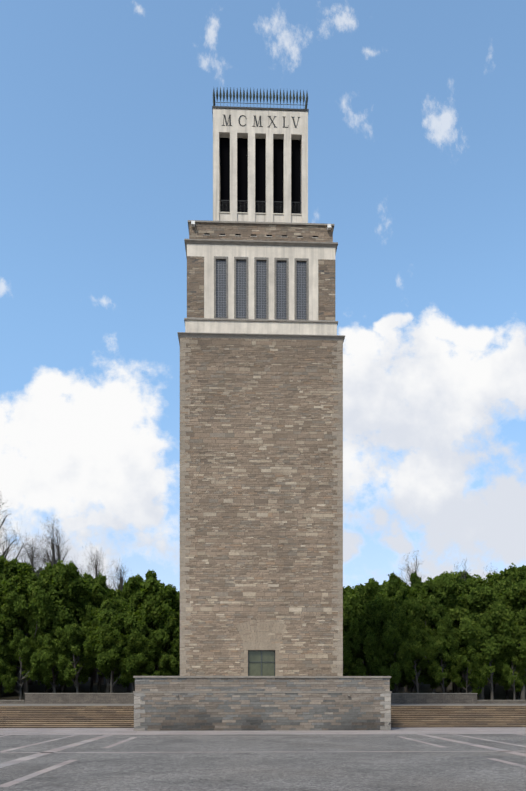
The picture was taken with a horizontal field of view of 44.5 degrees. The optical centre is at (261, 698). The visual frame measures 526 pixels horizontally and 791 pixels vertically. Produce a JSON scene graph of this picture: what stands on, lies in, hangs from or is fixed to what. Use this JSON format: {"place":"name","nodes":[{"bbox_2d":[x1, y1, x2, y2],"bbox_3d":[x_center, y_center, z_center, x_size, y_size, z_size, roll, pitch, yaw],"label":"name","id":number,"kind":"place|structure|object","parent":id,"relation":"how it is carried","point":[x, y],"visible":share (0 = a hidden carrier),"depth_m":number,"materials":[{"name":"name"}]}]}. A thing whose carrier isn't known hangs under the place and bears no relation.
{"place":"outdoors","nodes":[
{"label":"outdoors","id":0,"kind":"place"},
{"bbox_2d":[0,726,525,790],"bbox_3d":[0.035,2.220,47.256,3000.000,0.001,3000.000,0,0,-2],"label":"ground","id":1,"kind":"structure","parent":0,"point":[198,762],"depth_m":21.87,"materials":[{"name":"grey asphalt"}]},
{"bbox_2d":[133,676,391,730],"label":"tower plinth","id":2,"kind":"structure","parent":1,"relation":"on","point":[214,703],"depth_m":44.21,"materials":[{"name":"grey stone"}]},
{"bbox_2d":[180,338,342,675],"bbox_3d":[-0.172,-13.965,53.247,12.000,24.870,12.011,0,0,-2],"label":"tower shaft","id":3,"kind":"object","parent":2,"relation":"on","point":[261,507],"visible":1,"depth_m":47.26,"materials":[{"name":"grey stone"}]},
{"bbox_2d":[177,220,344,344],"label":"tower upper storeys","id":4,"kind":"object","parent":3,"relation":"on","point":[260,280],"visible":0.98,"depth_m":47.75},
{"bbox_2d":[212,106,308,222],"bbox_3d":[-0.172,-40.455,53.252,7.440,10.110,7.440,0,0,-2],"label":"belfry","id":5,"kind":"object","parent":4,"relation":"on","point":[260,174],"visible":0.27,"depth_m":49.68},
{"bbox_2d":[213,86,307,108],"bbox_3d":[-0.172,-46.347,53.252,7.396,1.674,7.396,0,0,-2],"label":"roof railing","id":6,"kind":"object","parent":5,"relation":"on","point":[260,97],"visible":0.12,"depth_m":49.63,"materials":[{"name":"brown metal"}]},
{"bbox_2d":[222,115,299,127],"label":"roman numerals","id":7,"kind":"object","parent":5,"relation":"attached to","point":[229,119],"visible":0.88,"depth_m":49.56,"materials":[{"name":"black metal"}]},
{"bbox_2d":[0,706,525,727],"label":"terrace steps","id":8,"kind":"structure","parent":1,"relation":"on","point":[92,716],"depth_m":50.17,"materials":[{"name":"stone"}]},
{"bbox_2d":[0,727,525,786],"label":"paving strips","id":9,"kind":"object","parent":1,"relation":"on","point":[105,732],"visible":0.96,"depth_m":40.39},
{"bbox_2d":[0,693,525,703],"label":"terrace walls","id":10,"kind":"structure","parent":0,"point":[128,698],"depth_m":71.75,"materials":[{"name":"stone"}]},
{"bbox_2d":[0,668,525,726],"bbox_3d":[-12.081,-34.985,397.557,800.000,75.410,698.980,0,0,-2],"label":"terrace","id":11,"kind":"structure","parent":0,"point":[499,692],"depth_m":94.65,"materials":[{"name":"stone"}]},
{"bbox_2d":[0,581,16,643],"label":"forest tree","id":12,"kind":"object","parent":11,"relation":"on","point":[5,613],"visible":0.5,"depth_m":73.95,"materials":[{"name":"green plant"}]},
{"bbox_2d":[0,636,16,684],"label":"tree","id":13,"kind":"object","parent":11,"relation":"on","point":[5,667],"visible":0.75,"depth_m":73.83,"materials":[{"name":"green plant"}]},
{"bbox_2d":[0,555,18,697],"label":"forest tree","id":14,"kind":"object","parent":11,"relation":"on","point":[6,575],"visible":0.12,"depth_m":83.41,"materials":[{"name":"green plant"}]},
{"bbox_2d":[0,558,18,573],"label":"forest tree","id":15,"kind":"object","parent":11,"relation":"on","point":[12,564],"visible":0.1,"depth_m":83.37,"materials":[{"name":"green plant"}]},
{"bbox_2d":[0,602,28,684],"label":"forest tree","id":16,"kind":"object","parent":11,"relation":"on","point":[15,674],"depth_m":82.12,"materials":[{"name":"green plant"}]},
{"bbox_2d":[13,669,17,691],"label":"forest tree","id":17,"kind":"object","parent":11,"relation":"on","point":[15,686],"depth_m":94.01,"materials":[{"name":"green plant"}]},
{"bbox_2d":[0,492,38,559],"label":"bare tree","id":18,"kind":"object","parent":11,"relation":"on","point":[7,552],"visible":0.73,"depth_m":110.73,"materials":[{"name":"brown plant"}]},
{"bbox_2d":[1,628,45,699],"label":"tree","id":19,"kind":"object","parent":11,"relation":"on","point":[19,644],"visible":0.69,"depth_m":73.73,"materials":[{"name":"green plant"}]},
{"bbox_2d":[0,562,54,699],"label":"forest tree","id":20,"kind":"object","parent":11,"relation":"on","point":[16,593],"visible":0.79,"depth_m":75.20,"materials":[{"name":"green plant"}]},
{"bbox_2d":[22,561,39,687],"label":"forest tree","id":21,"kind":"object","parent":11,"relation":"on","point":[29,565],"visible":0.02,"depth_m":100.02,"materials":[{"name":"green plant"}]},
{"bbox_2d":[9,533,57,684],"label":"bare tree","id":22,"kind":"object","parent":11,"relation":"on","point":[35,562],"visible":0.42,"depth_m":105.96,"materials":[{"name":"brown plant"}]},
{"bbox_2d":[13,559,64,692],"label":"forest tree","id":23,"kind":"object","parent":11,"relation":"on","point":[48,572],"visible":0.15,"depth_m":77.98,"materials":[{"name":"green plant"}]},
{"bbox_2d":[28,633,72,692],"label":"tree","id":24,"kind":"object","parent":11,"relation":"on","point":[46,680],"visible":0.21,"depth_m":75.19,"materials":[{"name":"green plant"}]},
{"bbox_2d":[18,561,93,692],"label":"forest tree","id":25,"kind":"object","parent":11,"relation":"on","point":[68,589],"visible":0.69,"depth_m":76.63,"materials":[{"name":"green plant"}]},
{"bbox_2d":[35,519,87,573],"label":"bare tree","id":26,"kind":"object","parent":11,"relation":"on","point":[58,546],"visible":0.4,"depth_m":115.39,"materials":[{"name":"brown plant"}]},
{"bbox_2d":[27,514,101,575],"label":"bare tree","id":27,"kind":"object","parent":11,"relation":"on","point":[53,557],"visible":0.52,"depth_m":100.33,"materials":[{"name":"brown plant"}]},
{"bbox_2d":[44,623,98,692],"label":"tree","id":28,"kind":"object","parent":11,"relation":"on","point":[74,636],"visible":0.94,"depth_m":73.65,"materials":[{"name":"green plant"}]},
{"bbox_2d":[79,572,92,688],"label":"forest tree","id":29,"kind":"object","parent":11,"relation":"on","point":[86,575],"depth_m":97.52,"materials":[{"name":"green plant"}]},
{"bbox_2d":[80,572,112,692],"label":"forest tree","id":30,"kind":"object","parent":11,"relation":"on","point":[100,579],"visible":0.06,"depth_m":90.74,"materials":[{"name":"green plant"}]},
{"bbox_2d":[80,542,117,683],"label":"bare tree","id":31,"kind":"object","parent":11,"relation":"on","point":[95,567],"visible":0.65,"depth_m":108.16,"materials":[{"name":"brown plant"}]},
{"bbox_2d":[84,582,128,692],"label":"forest tree","id":32,"kind":"object","parent":11,"relation":"on","point":[99,596],"visible":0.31,"depth_m":80.60,"materials":[{"name":"green plant"}]},
{"bbox_2d":[71,599,142,692],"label":"forest tree","id":33,"kind":"object","parent":11,"relation":"on","point":[109,605],"visible":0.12,"depth_m":76.91,"materials":[{"name":"green plant"}]},
{"bbox_2d":[83,609,142,692],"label":"tree","id":34,"kind":"object","parent":11,"relation":"on","point":[111,633],"visible":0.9,"depth_m":72.91,"materials":[{"name":"green plant"}]},
{"bbox_2d":[107,559,131,685],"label":"bare tree","id":35,"kind":"object","parent":11,"relation":"on","point":[121,583],"visible":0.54,"depth_m":104.92,"materials":[{"name":"brown plant"}]},
{"bbox_2d":[116,574,143,691],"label":"forest tree","id":36,"kind":"object","parent":11,"relation":"on","point":[132,586],"visible":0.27,"depth_m":93.52,"materials":[{"name":"green plant"}]},
{"bbox_2d":[117,591,144,687],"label":"forest tree","id":37,"kind":"object","parent":11,"relation":"on","point":[135,600],"visible":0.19,"depth_m":79.17,"materials":[{"name":"green plant"}]},
{"bbox_2d":[111,616,162,692],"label":"tree","id":38,"kind":"object","parent":11,"relation":"on","point":[138,642],"visible":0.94,"depth_m":73.19,"materials":[{"name":"green plant"}]},
{"bbox_2d":[125,576,179,675],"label":"forest tree","id":39,"kind":"object","parent":11,"relation":"on","point":[159,611],"visible":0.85,"depth_m":75.20,"materials":[{"name":"green plant"}]},
{"bbox_2d":[144,569,164,587],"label":"forest tree","id":40,"kind":"object","parent":11,"relation":"on","point":[149,573],"depth_m":108.22,"materials":[{"name":"green plant"}]},
{"bbox_2d":[140,638,174,675],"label":"tree","id":41,"kind":"object","parent":11,"relation":"on","point":[163,667],"visible":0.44,"depth_m":74.56,"materials":[{"name":"green plant"}]},
{"bbox_2d":[166,637,179,675],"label":"tree","id":42,"kind":"object","parent":11,"relation":"on","point":[174,664],"visible":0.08,"depth_m":75.15,"materials":[{"name":"green plant"}]},
{"bbox_2d":[343,587,349,602],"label":"forest tree","id":43,"kind":"object","parent":11,"relation":"on","point":[345,595],"depth_m":95.30,"materials":[{"name":"green plant"}]},
{"bbox_2d":[344,586,352,593],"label":"forest tree","id":44,"kind":"object","parent":11,"relation":"on","point":[348,589],"depth_m":125.63,"materials":[{"name":"green plant"}]},
{"bbox_2d":[343,632,355,675],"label":"tree","id":45,"kind":"object","parent":11,"relation":"on","point":[348,656],"visible":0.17,"depth_m":74.08,"materials":[{"name":"green plant"}]},
{"bbox_2d":[347,617,379,675],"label":"tree","id":46,"kind":"object","parent":11,"relation":"on","point":[356,645],"visible":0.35,"depth_m":75.07,"materials":[{"name":"green plant"}]},
{"bbox_2d":[343,578,389,664],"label":"forest tree","id":47,"kind":"object","parent":11,"relation":"on","point":[357,599],"visible":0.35,"depth_m":82.84,"materials":[{"name":"green plant"}]},
{"bbox_2d":[344,596,398,675],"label":"forest tree","id":48,"kind":"object","parent":11,"relation":"on","point":[376,612],"visible":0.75,"depth_m":75.04,"materials":[{"name":"green plant"}]},
{"bbox_2d":[375,581,385,592],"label":"forest tree","id":49,"kind":"object","parent":11,"relation":"on","point":[379,589],"depth_m":108.44,"materials":[{"name":"green plant"}]},
{"bbox_2d":[379,580,390,591],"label":"forest tree","id":50,"kind":"object","parent":11,"relation":"on","point":[383,585],"visible":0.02,"depth_m":116.40,"materials":[{"name":"green plant"}]},
{"bbox_2d":[372,607,416,692],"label":"tree","id":51,"kind":"object","parent":11,"relation":"on","point":[397,625],"visible":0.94,"depth_m":74.23,"materials":[{"name":"green plant"}]},
{"bbox_2d":[380,585,412,687],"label":"forest tree","id":52,"kind":"object","parent":11,"relation":"on","point":[383,593],"depth_m":103.77,"materials":[{"name":"green plant"}]},
{"bbox_2d":[356,595,438,692],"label":"forest tree","id":53,"kind":"object","parent":11,"relation":"on","point":[393,603],"visible":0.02,"depth_m":78.79,"materials":[{"name":"green plant"}]},
{"bbox_2d":[385,572,427,692],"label":"forest tree","id":54,"kind":"object","parent":11,"relation":"on","point":[398,586],"visible":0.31,"depth_m":85.39,"materials":[{"name":"green plant"}]},
{"bbox_2d":[399,594,422,692],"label":"forest tree","id":55,"kind":"object","parent":11,"relation":"on","point":[414,602],"depth_m":81.96,"materials":[{"name":"green plant"}]},
{"bbox_2d":[399,551,425,585],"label":"bare tree","id":56,"kind":"object","parent":11,"relation":"on","point":[416,562],"visible":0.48,"depth_m":112.25,"materials":[{"name":"brown plant"}]},
{"bbox_2d":[392,626,437,692],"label":"tree","id":57,"kind":"object","parent":11,"relation":"on","point":[417,673],"visible":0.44,"depth_m":76.34,"materials":[{"name":"green plant"}]},
{"bbox_2d":[409,571,423,679],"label":"forest tree","id":58,"kind":"object","parent":11,"relation":"on","point":[418,583],"visible":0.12,"depth_m":108.86,"materials":[{"name":"green plant"}]},
{"bbox_2d":[405,595,467,692],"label":"forest tree","id":59,"kind":"object","parent":11,"relation":"on","point":[431,613],"visible":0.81,"depth_m":76.17,"materials":[{"name":"green plant"}]},
{"bbox_2d":[417,634,461,692],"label":"tree","id":60,"kind":"object","parent":11,"relation":"on","point":[436,673],"visible":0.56,"depth_m":75.89,"materials":[{"name":"green plant"}]},
{"bbox_2d":[421,571,459,692],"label":"forest tree","id":61,"kind":"object","parent":11,"relation":"on","point":[455,626],"visible":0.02,"depth_m":86.55,"materials":[{"name":"green plant"}]},
{"bbox_2d":[405,572,492,692],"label":"forest tree","id":62,"kind":"object","parent":11,"relation":"on","point":[446,590],"visible":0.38,"depth_m":81.95,"materials":[{"name":"green plant"}]},
{"bbox_2d":[454,559,470,678],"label":"bare tree","id":63,"kind":"object","parent":11,"relation":"on","point":[464,580],"visible":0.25,"depth_m":108.14,"materials":[{"name":"brown plant"}]},
{"bbox_2d":[434,570,498,680],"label":"forest tree","id":64,"kind":"object","parent":11,"relation":"on","point":[489,575],"depth_m":109.79,"materials":[{"name":"green plant"}]},
{"bbox_2d":[446,643,487,693],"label":"tree","id":65,"kind":"object","parent":11,"relation":"on","point":[474,680],"visible":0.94,"depth_m":75.54,"materials":[{"name":"green plant"}]},
{"bbox_2d":[460,623,511,699],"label":"tree","id":66,"kind":"object","parent":11,"relation":"on","point":[488,670],"visible":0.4,"depth_m":75.72,"materials":[{"name":"green plant"}]},
{"bbox_2d":[456,584,521,699],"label":"forest tree","id":67,"kind":"object","parent":11,"relation":"on","point":[482,605],"visible":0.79,"depth_m":75.41,"materials":[{"name":"green plant"}]},
{"bbox_2d":[480,562,525,699],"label":"forest tree","id":68,"kind":"object","parent":11,"relation":"on","point":[504,580],"visible":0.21,"depth_m":81.58,"materials":[{"name":"green plant"}]},
{"bbox_2d":[489,579,525,698],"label":"forest tree","id":69,"kind":"object","parent":11,"relation":"on","point":[516,695],"depth_m":87.03,"materials":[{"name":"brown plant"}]},
{"bbox_2d":[493,645,525,699],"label":"tree","id":70,"kind":"object","parent":11,"relation":"on","point":[507,674],"visible":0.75,"depth_m":75.96,"materials":[{"name":"green plant"}]},
{"bbox_2d":[496,579,525,699],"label":"forest tree","id":71,"kind":"object","parent":11,"relation":"on","point":[515,596],"visible":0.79,"depth_m":75.09,"materials":[{"name":"green plant"}]},
{"bbox_2d":[515,673,525,691],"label":"tree","id":72,"kind":"object","parent":11,"relation":"on","point":[520,680],"visible":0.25,"depth_m":76.44,"materials":[{"name":"green plant"}]},
{"bbox_2d":[0,0,525,591],"label":"sky","id":73,"kind":"structure","parent":0,"point":[417,108],"materials":[{"name":"blue"}]}
]}

